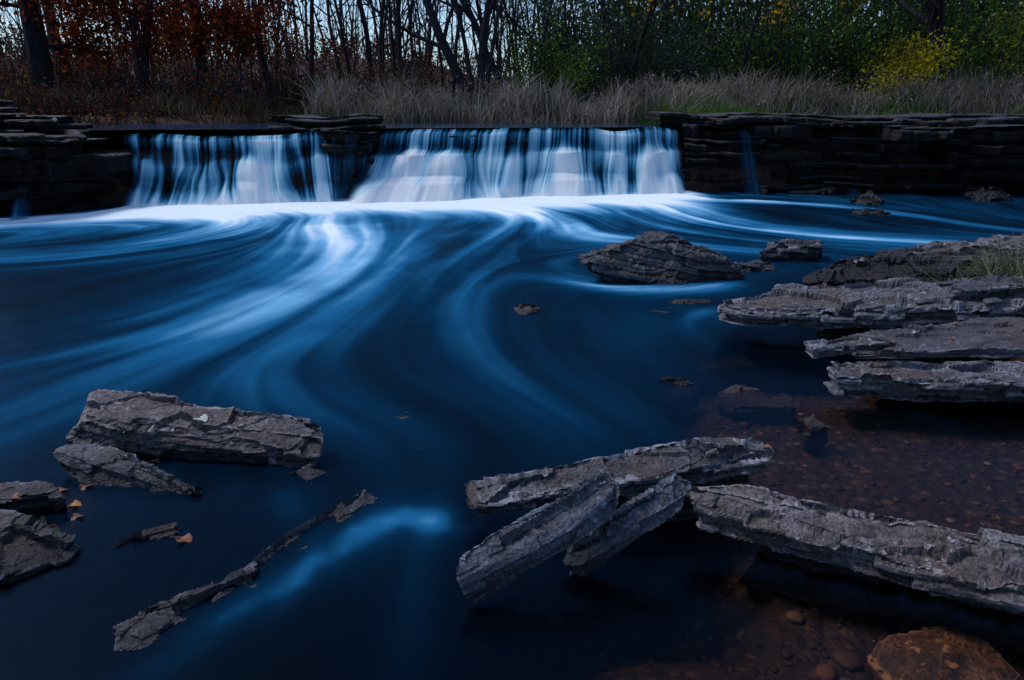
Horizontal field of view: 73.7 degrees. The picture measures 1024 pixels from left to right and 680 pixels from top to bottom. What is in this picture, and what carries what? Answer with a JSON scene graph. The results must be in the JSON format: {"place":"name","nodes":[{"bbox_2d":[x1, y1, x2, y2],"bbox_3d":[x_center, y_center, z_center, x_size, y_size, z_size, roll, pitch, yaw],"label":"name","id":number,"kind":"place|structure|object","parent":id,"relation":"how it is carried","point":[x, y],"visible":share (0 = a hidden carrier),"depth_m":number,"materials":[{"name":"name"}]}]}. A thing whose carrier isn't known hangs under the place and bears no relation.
{"place":"outdoors","nodes":[
{"label":"outdoors","id":0,"kind":"place"},
{"bbox_2d":[11,132,332,220],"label":"waterfall","id":1,"kind":"structure","parent":0,"point":[263,168],"depth_m":10.97,"materials":[{"name":"liquid"}]},
{"bbox_2d":[87,122,742,129],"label":"river water","id":2,"kind":"structure","parent":0,"point":[185,126],"depth_m":13.67,"materials":[{"name":"blue liquid"}]},
{"bbox_2d":[0,0,1013,95],"label":"sky","id":3,"kind":"structure","parent":0,"point":[316,2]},
{"bbox_2d":[0,190,1023,679],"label":"stream water","id":4,"kind":"structure","parent":0,"point":[352,330],"depth_m":3.88,"materials":[{"name":"blue liquid"}]},
{"bbox_2d":[0,480,65,513],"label":"slab rock","id":5,"kind":"object","parent":4,"relation":"in","point":[36,495],"visible":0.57,"depth_m":2.67,"materials":[{"name":"grey stone"}]},
{"bbox_2d":[7,492,21,499],"bbox_3d":[-1.922,0.605,2.637,0.051,0.017,0.043,12,22,30],"label":"fallen leaf","id":6,"kind":"object","parent":5,"relation":"on","point":[15,495],"visible":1,"depth_m":2.64,"materials":[{"name":"orange plant"}]},
{"bbox_2d":[0,509,79,584],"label":"slab rock","id":7,"kind":"object","parent":4,"relation":"in","point":[28,547],"visible":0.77,"depth_m":2.40,"materials":[{"name":"grey stone"}]},
{"bbox_2d":[34,514,60,531],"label":"rock","id":8,"kind":"object","parent":7,"relation":"on","point":[42,520],"visible":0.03,"depth_m":2.60,"materials":[{"name":"grey stone"}]},
{"bbox_2d":[66,500,81,506],"bbox_3d":[-1.742,0.653,2.717,0.052,0.017,0.042,9,21,26],"label":"fallen leaf","id":9,"kind":"object","parent":4,"relation":"on","point":[76,503],"visible":1,"depth_m":2.72,"materials":[{"name":"orange plant"}]},
{"bbox_2d":[71,513,82,519],"bbox_3d":[-1.679,0.680,2.640,0.045,0.015,0.035,-5,19,-14],"label":"fallen leaf","id":10,"kind":"object","parent":4,"relation":"on","point":[75,516],"visible":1,"depth_m":2.64,"materials":[{"name":"orange plant"}]},
{"bbox_2d":[53,444,202,495],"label":"slab rock","id":11,"kind":"object","parent":4,"relation":"in","point":[97,464],"visible":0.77,"depth_m":2.89,"materials":[{"name":"grey stone"}]},
{"bbox_2d":[109,522,182,548],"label":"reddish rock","id":12,"kind":"object","parent":4,"relation":"in","point":[166,530],"visible":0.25,"depth_m":2.52,"materials":[{"name":"grey stone"}]},
{"bbox_2d":[112,564,256,650],"bbox_3d":[-1.019,0.883,2.167,0.169,0.144,0.465,16,24,39],"label":"slab rock","id":13,"kind":"object","parent":4,"relation":"in","point":[145,627],"visible":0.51,"depth_m":2.10,"materials":[{"name":"grey stone"}]},
{"bbox_2d":[176,533,192,542],"bbox_3d":[-1.200,0.727,2.498,0.057,0.020,0.050,-7,20,-20],"label":"fallen leaf","id":14,"kind":"object","parent":4,"relation":"on","point":[188,537],"visible":1,"depth_m":2.50,"materials":[{"name":"orange plant"}]},
{"bbox_2d":[65,389,322,467],"bbox_3d":[-1.438,0.420,3.114,1.233,0.257,0.279,3,19,9],"label":"slab rock","id":15,"kind":"object","parent":4,"relation":"on","point":[165,425],"visible":0.96,"depth_m":3.07,"materials":[{"name":"grey stone"}]},
{"bbox_2d":[123,427,134,434],"bbox_3d":[-1.700,0.403,3.030,0.049,0.035,0.034,0,19,0],"label":"stone chip","id":16,"kind":"object","parent":15,"relation":"on","point":[127,431],"visible":1,"depth_m":3.03,"materials":[{"name":"grey stone"}]},
{"bbox_2d":[193,414,207,421],"bbox_3d":[-1.399,0.351,3.067,0.064,0.022,0.055,-5,19,-15],"label":"fallen leaf","id":17,"kind":"object","parent":15,"relation":"on","point":[204,417],"visible":1,"depth_m":3.07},
{"bbox_2d":[289,461,325,481],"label":"submerged rock","id":18,"kind":"object","parent":4,"relation":"in","point":[307,472],"visible":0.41,"depth_m":2.96,"materials":[{"name":"grey stone"}]},
{"bbox_2d":[240,490,377,587],"bbox_3d":[-0.740,0.762,2.547,0.143,0.149,0.647,9,21,26],"label":"slab rock","id":19,"kind":"object","parent":4,"relation":"in","point":[341,512],"visible":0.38,"depth_m":2.61,"materials":[{"name":"grey stone"}]},
{"bbox_2d":[395,412,411,418],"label":"submerged rock","id":20,"kind":"object","parent":4,"relation":"in","point":[402,417],"visible":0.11,"depth_m":3.50,"materials":[{"name":"stone"}]},
{"bbox_2d":[514,303,540,314],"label":"submerged rock","id":21,"kind":"object","parent":4,"relation":"in","point":[523,309],"visible":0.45,"depth_m":5.30,"materials":[{"name":"grey stone"}]},
{"bbox_2d":[456,469,619,603],"bbox_3d":[0.095,0.641,2.234,0.595,0.305,0.124,-10,21,-27],"label":"slab rock","id":22,"kind":"object","parent":4,"relation":"on","point":[493,563],"visible":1,"depth_m":2.21,"materials":[{"name":"grey stone"}]},
{"bbox_2d":[464,437,774,515],"bbox_3d":[0.429,0.523,2.630,1.221,0.218,0.162,-2,19,-7],"label":"slab rock","id":23,"kind":"object","parent":4,"relation":"in","point":[639,470],"visible":0.78,"depth_m":2.62,"materials":[{"name":"grey stone"}]},
{"bbox_2d":[704,448,718,458],"bbox_3d":[0.751,0.430,2.578,0.053,0.034,0.033,0,19,0],"label":"stone chip","id":24,"kind":"object","parent":23,"relation":"on","point":[712,453],"visible":1,"depth_m":2.57,"materials":[{"name":"grey stone"}]},
{"bbox_2d":[563,472,691,576],"bbox_3d":[0.391,0.632,2.337,0.458,0.313,0.099,-5,19,-15],"label":"slab rock","id":25,"kind":"object","parent":4,"relation":"on","point":[649,509],"visible":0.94,"depth_m":2.32,"materials":[{"name":"grey stone"}]},
{"bbox_2d":[578,231,744,284],"bbox_3d":[1.374,-0.784,6.451,1.557,0.501,0.827,0,19,0],"label":"boulder","id":26,"kind":"object","parent":4,"relation":"on","point":[656,257],"visible":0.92,"depth_m":6.18,"materials":[{"name":"grey stone"}]},
{"bbox_2d":[659,376,700,409],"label":"submerged rock","id":27,"kind":"object","parent":4,"relation":"in","point":[692,392],"visible":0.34,"depth_m":3.91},
{"bbox_2d":[653,298,710,312],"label":"submerged rock","id":28,"kind":"object","parent":4,"relation":"in","point":[690,301],"visible":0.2,"depth_m":5.55,"materials":[{"name":"grey stone"}]},
{"bbox_2d":[734,260,776,272],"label":"boulder","id":29,"kind":"object","parent":4,"relation":"in","point":[756,265],"visible":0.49,"depth_m":6.63,"materials":[{"name":"grey stone"}]},
{"bbox_2d":[759,238,823,261],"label":"boulder","id":30,"kind":"object","parent":4,"relation":"on","point":[790,250],"visible":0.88,"depth_m":7.07,"materials":[{"name":"grey stone"}]},
{"bbox_2d":[850,190,883,205],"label":"boulder","id":31,"kind":"object","parent":4,"relation":"on","point":[869,197],"visible":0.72,"depth_m":11.24,"materials":[{"name":"grey stone"}]},
{"bbox_2d":[851,208,890,215],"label":"boulder","id":32,"kind":"object","parent":4,"relation":"in","point":[868,211],"visible":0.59,"depth_m":10.14,"materials":[{"name":"grey stone"}]},
{"bbox_2d":[963,186,1012,200],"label":"boulder","id":33,"kind":"object","parent":4,"relation":"in","point":[989,194],"visible":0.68,"depth_m":11.70,"materials":[{"name":"grey stone"}]},
{"bbox_2d":[0,58,1023,679],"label":"ground","id":34,"kind":"structure","parent":0,"point":[736,634],"depth_m":3.17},
{"bbox_2d":[43,1,75,90],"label":"bare tree","id":35,"kind":"object","parent":34,"relation":"on","point":[50,25],"visible":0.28,"depth_m":21.91,"materials":[{"name":"brown plant"}]},
{"bbox_2d":[0,100,134,215],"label":"rock ledge","id":36,"kind":"object","parent":34,"relation":"on","point":[44,159],"visible":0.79,"depth_m":10.18,"materials":[{"name":"stone"}]},
{"bbox_2d":[0,0,144,97],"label":"oak tree","id":37,"kind":"object","parent":34,"relation":"on","point":[39,47],"visible":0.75,"depth_m":18.64,"materials":[{"name":"brown plant"}]},
{"bbox_2d":[0,75,170,143],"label":"undergrowth","id":38,"kind":"object","parent":34,"relation":"on","point":[27,106],"visible":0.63,"depth_m":14.27,"materials":[{"name":"brown plant"}]},
{"bbox_2d":[95,0,170,103],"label":"bare tree","id":39,"kind":"object","parent":34,"relation":"on","point":[134,20],"visible":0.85,"depth_m":17.95,"materials":[{"name":"brown plant"}]},
{"bbox_2d":[34,0,251,96],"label":"oak tree","id":40,"kind":"object","parent":34,"relation":"on","point":[112,6],"visible":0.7,"depth_m":18.46,"materials":[{"name":"brown plant"}]},
{"bbox_2d":[57,0,293,94],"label":"oak tree","id":41,"kind":"object","parent":34,"relation":"on","point":[251,39],"visible":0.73,"depth_m":18.71,"materials":[{"name":"brown plant"}]},
{"bbox_2d":[25,87,392,133],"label":"dry grass","id":42,"kind":"structure","parent":34,"relation":"on","point":[240,109],"depth_m":16.15,"materials":[{"name":"brown plant"}]},
{"bbox_2d":[157,0,350,101],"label":"oak tree","id":43,"kind":"object","parent":34,"relation":"on","point":[275,17],"visible":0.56,"depth_m":19.06,"materials":[{"name":"brown plant"}]},
{"bbox_2d":[272,0,314,87],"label":"bare tree","id":44,"kind":"object","parent":34,"relation":"on","point":[312,51],"visible":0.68,"depth_m":21.27,"materials":[{"name":"brown plant"}]},
{"bbox_2d":[0,10,597,114],"bbox_3d":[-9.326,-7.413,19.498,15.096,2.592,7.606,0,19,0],"label":"undergrowth","id":45,"kind":"object","parent":34,"relation":"on","point":[193,84],"visible":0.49,"depth_m":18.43,"materials":[{"name":"brown plant"}]},
{"bbox_2d":[357,0,373,90],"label":"bare tree","id":46,"kind":"object","parent":34,"relation":"on","point":[365,29],"visible":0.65,"depth_m":22.69,"materials":[{"name":"brown plant"}]},
{"bbox_2d":[121,113,689,198],"bbox_3d":[-1.558,-3.065,12.199,9.786,1.872,1.641,-3,19,-10],"label":"rock ledge","id":47,"kind":"object","parent":34,"relation":"on","point":[339,146],"visible":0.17,"depth_m":11.44,"materials":[{"name":"stone"}]},
{"bbox_2d":[326,0,507,111],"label":"leaning tree","id":48,"kind":"object","parent":34,"relation":"on","point":[441,43],"visible":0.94,"depth_m":17.38,"materials":[{"name":"brown plant"}]},
{"bbox_2d":[0,0,1022,101],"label":"distant trees","id":49,"kind":"object","parent":34,"relation":"on","point":[411,8],"visible":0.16,"depth_m":32.01,"materials":[{"name":"brown plant"}]},
{"bbox_2d":[433,0,605,91],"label":"leaning tree","id":50,"kind":"object","parent":34,"relation":"on","point":[468,12],"visible":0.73,"depth_m":18.74,"materials":[{"name":"brown plant"}]},
{"bbox_2d":[489,7,625,111],"bbox_3d":[1.170,-7.335,18.261,3.524,2.765,3.352,0,19,0],"label":"green shrub","id":51,"kind":"object","parent":34,"relation":"on","point":[561,72],"visible":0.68,"depth_m":18.08,"materials":[{"name":"green plant"}]},
{"bbox_2d":[623,0,678,90],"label":"leaning tree","id":52,"kind":"object","parent":34,"relation":"on","point":[645,26],"visible":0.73,"depth_m":19.14,"materials":[{"name":"brown plant"}]},
{"bbox_2d":[281,58,1023,133],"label":"dry grass","id":53,"kind":"structure","parent":34,"relation":"on","point":[610,110],"depth_m":16.50,"materials":[{"name":"beige plant"}]},
{"bbox_2d":[323,63,1023,115],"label":"grass plumes","id":54,"kind":"object","parent":53,"relation":"on","point":[874,108],"depth_m":16.57,"materials":[{"name":"beige plant"}]},
{"bbox_2d":[481,0,856,107],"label":"green shrub","id":55,"kind":"object","parent":34,"relation":"on","point":[624,62],"visible":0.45,"depth_m":20.41,"materials":[{"name":"green plant"}]},
{"bbox_2d":[615,474,753,553],"bbox_3d":[0.660,0.712,2.664,0.597,0.370,0.133,-2,19,-7],"label":"slab rock","id":56,"kind":"object","parent":34,"relation":"on","point":[687,512],"visible":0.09,"depth_m":2.65,"materials":[{"name":"grey stone"}]},
{"bbox_2d":[626,0,863,92],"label":"maple tree","id":57,"kind":"object","parent":34,"relation":"on","point":[750,35],"visible":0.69,"depth_m":18.30,"materials":[{"name":"green plant"}]},
{"bbox_2d":[714,384,802,424],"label":"submerged rock","id":58,"kind":"object","parent":34,"relation":"on","point":[738,403],"visible":0.98,"depth_m":3.70,"materials":[{"name":"stone"}]},
{"bbox_2d":[496,0,1023,94],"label":"green shrub","id":59,"kind":"object","parent":34,"relation":"on","point":[714,12],"visible":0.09,"depth_m":26.43,"materials":[{"name":"green plant"}]},
{"bbox_2d":[586,392,1023,679],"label":"pebbles","id":60,"kind":"object","parent":34,"relation":"on","point":[848,660],"visible":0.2,"depth_m":2.90,"materials":[{"name":"brown stone"}]},
{"bbox_2d":[798,414,831,451],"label":"submerged rock","id":61,"kind":"object","parent":34,"relation":"on","point":[812,432],"visible":1,"depth_m":3.39,"materials":[{"name":"grey stone"}]},
{"bbox_2d":[621,87,1023,137],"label":"green grass","id":62,"kind":"structure","parent":34,"relation":"on","point":[726,107],"depth_m":16.45,"materials":[{"name":"plant"}]},
{"bbox_2d":[645,111,1023,203],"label":"rock ledge","id":63,"kind":"object","parent":34,"relation":"on","point":[992,145],"visible":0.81,"depth_m":12.60,"materials":[{"name":"stone"}]},
{"bbox_2d":[676,0,1023,99],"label":"green shrub","id":64,"kind":"object","parent":34,"relation":"on","point":[850,66],"visible":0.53,"depth_m":18.96,"materials":[{"name":"green plant"}]},
{"bbox_2d":[717,277,1023,328],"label":"slab rock","id":65,"kind":"object","parent":34,"relation":"on","point":[889,303],"visible":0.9,"depth_m":4.49,"materials":[{"name":"grey stone"}]},
{"bbox_2d":[914,298,933,304],"bbox_3d":[2.620,-0.241,4.358,0.111,0.043,0.071,0,19,0],"label":"stone chip","id":66,"kind":"object","parent":65,"relation":"on","point":[923,301],"visible":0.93,"depth_m":4.34,"materials":[{"name":"grey stone"}]},
{"bbox_2d":[948,273,1023,295],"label":"slab rock","id":67,"kind":"object","parent":65,"relation":"on","point":[976,285],"visible":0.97,"depth_m":4.46,"materials":[{"name":"grey stone"}]},
{"bbox_2d":[938,280,953,286],"bbox_3d":[2.801,-0.364,4.421,0.088,0.037,0.058,0,19,0],"label":"stone chip","id":68,"kind":"object","parent":67,"relation":"on","point":[946,283],"visible":1,"depth_m":4.41,"materials":[{"name":"grey stone"}]},
{"bbox_2d":[983,297,1002,304],"bbox_3d":[2.952,-0.237,4.200,0.100,0.038,0.066,0,19,0],"label":"stone chip","id":69,"kind":"object","parent":65,"relation":"on","point":[991,301],"visible":1,"depth_m":4.18,"materials":[{"name":"grey stone"}]},
{"bbox_2d":[738,544,1023,654],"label":"slab rock","id":70,"kind":"object","parent":34,"relation":"on","point":[830,586],"visible":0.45,"depth_m":2.28,"materials":[{"name":"black stone"}]},
{"bbox_2d":[687,484,1023,615],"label":"slab rock","id":71,"kind":"object","parent":70,"relation":"on","point":[983,566],"visible":1,"depth_m":2.21,"materials":[{"name":"grey stone"}]},
{"bbox_2d":[816,327,980,372],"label":"slab rock","id":72,"kind":"object","parent":34,"relation":"on","point":[833,333],"visible":0.03,"depth_m":4.59,"materials":[{"name":"black stone"}]},
{"bbox_2d":[853,17,970,101],"bbox_3d":[10.328,-6.988,17.893,2.849,2.650,3.070,4,19,11],"label":"yellow shrub","id":73,"kind":"object","parent":34,"relation":"on","point":[918,63],"visible":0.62,"depth_m":17.64,"materials":[{"name":"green plant"}]},
{"bbox_2d":[802,240,1023,285],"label":"slab rock","id":74,"kind":"object","parent":34,"relation":"on","point":[842,271],"visible":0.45,"depth_m":5.87,"materials":[{"name":"grey stone"}]},
{"bbox_2d":[854,234,1023,263],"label":"slab rock","id":75,"kind":"object","parent":74,"relation":"on","point":[986,242],"visible":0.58,"depth_m":5.98,"materials":[{"name":"grey stone"}]},
{"bbox_2d":[869,0,959,96],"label":"leaning tree","id":76,"kind":"object","parent":34,"relation":"on","point":[936,8],"visible":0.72,"depth_m":17.78,"materials":[{"name":"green plant"}]},
{"bbox_2d":[823,358,1023,401],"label":"slab rock","id":77,"kind":"object","parent":34,"relation":"on","point":[984,380],"visible":1,"depth_m":3.58,"materials":[{"name":"grey stone"}]},
{"bbox_2d":[846,317,1023,358],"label":"slab rock","id":78,"kind":"object","parent":34,"relation":"on","point":[997,338],"visible":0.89,"depth_m":3.79,"materials":[{"name":"stone"}]},
{"bbox_2d":[803,332,896,357],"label":"slab rock","id":79,"kind":"object","parent":78,"relation":"on","point":[832,347],"visible":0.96,"depth_m":3.76,"materials":[{"name":"grey stone"}]},
{"bbox_2d":[923,323,934,330],"bbox_3d":[2.402,-0.074,3.939,0.063,0.037,0.048,0,19,0],"label":"stone chip","id":80,"kind":"object","parent":78,"relation":"on","point":[930,326],"visible":1,"depth_m":3.93,"materials":[{"name":"grey stone"}]},
{"bbox_2d":[867,626,1018,679],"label":"submerged rock","id":81,"kind":"object","parent":34,"relation":"on","point":[936,653],"visible":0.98,"depth_m":2.04,"materials":[{"name":"orange stone"}]},
{"bbox_2d":[865,230,1023,297],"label":"grass tuft","id":82,"kind":"object","parent":34,"relation":"on","point":[1004,268],"visible":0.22,"depth_m":5.19,"materials":[{"name":"green plant"}]},
{"bbox_2d":[968,0,1023,83],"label":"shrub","id":83,"kind":"object","parent":34,"relation":"on","point":[1011,45],"visible":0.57,"depth_m":19.24,"materials":[{"name":"green plant"}]},
{"bbox_2d":[334,127,758,203],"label":"waterfall","id":84,"kind":"structure","parent":0,"point":[417,170],"depth_m":11.87,"materials":[{"name":"liquid"}]}
]}

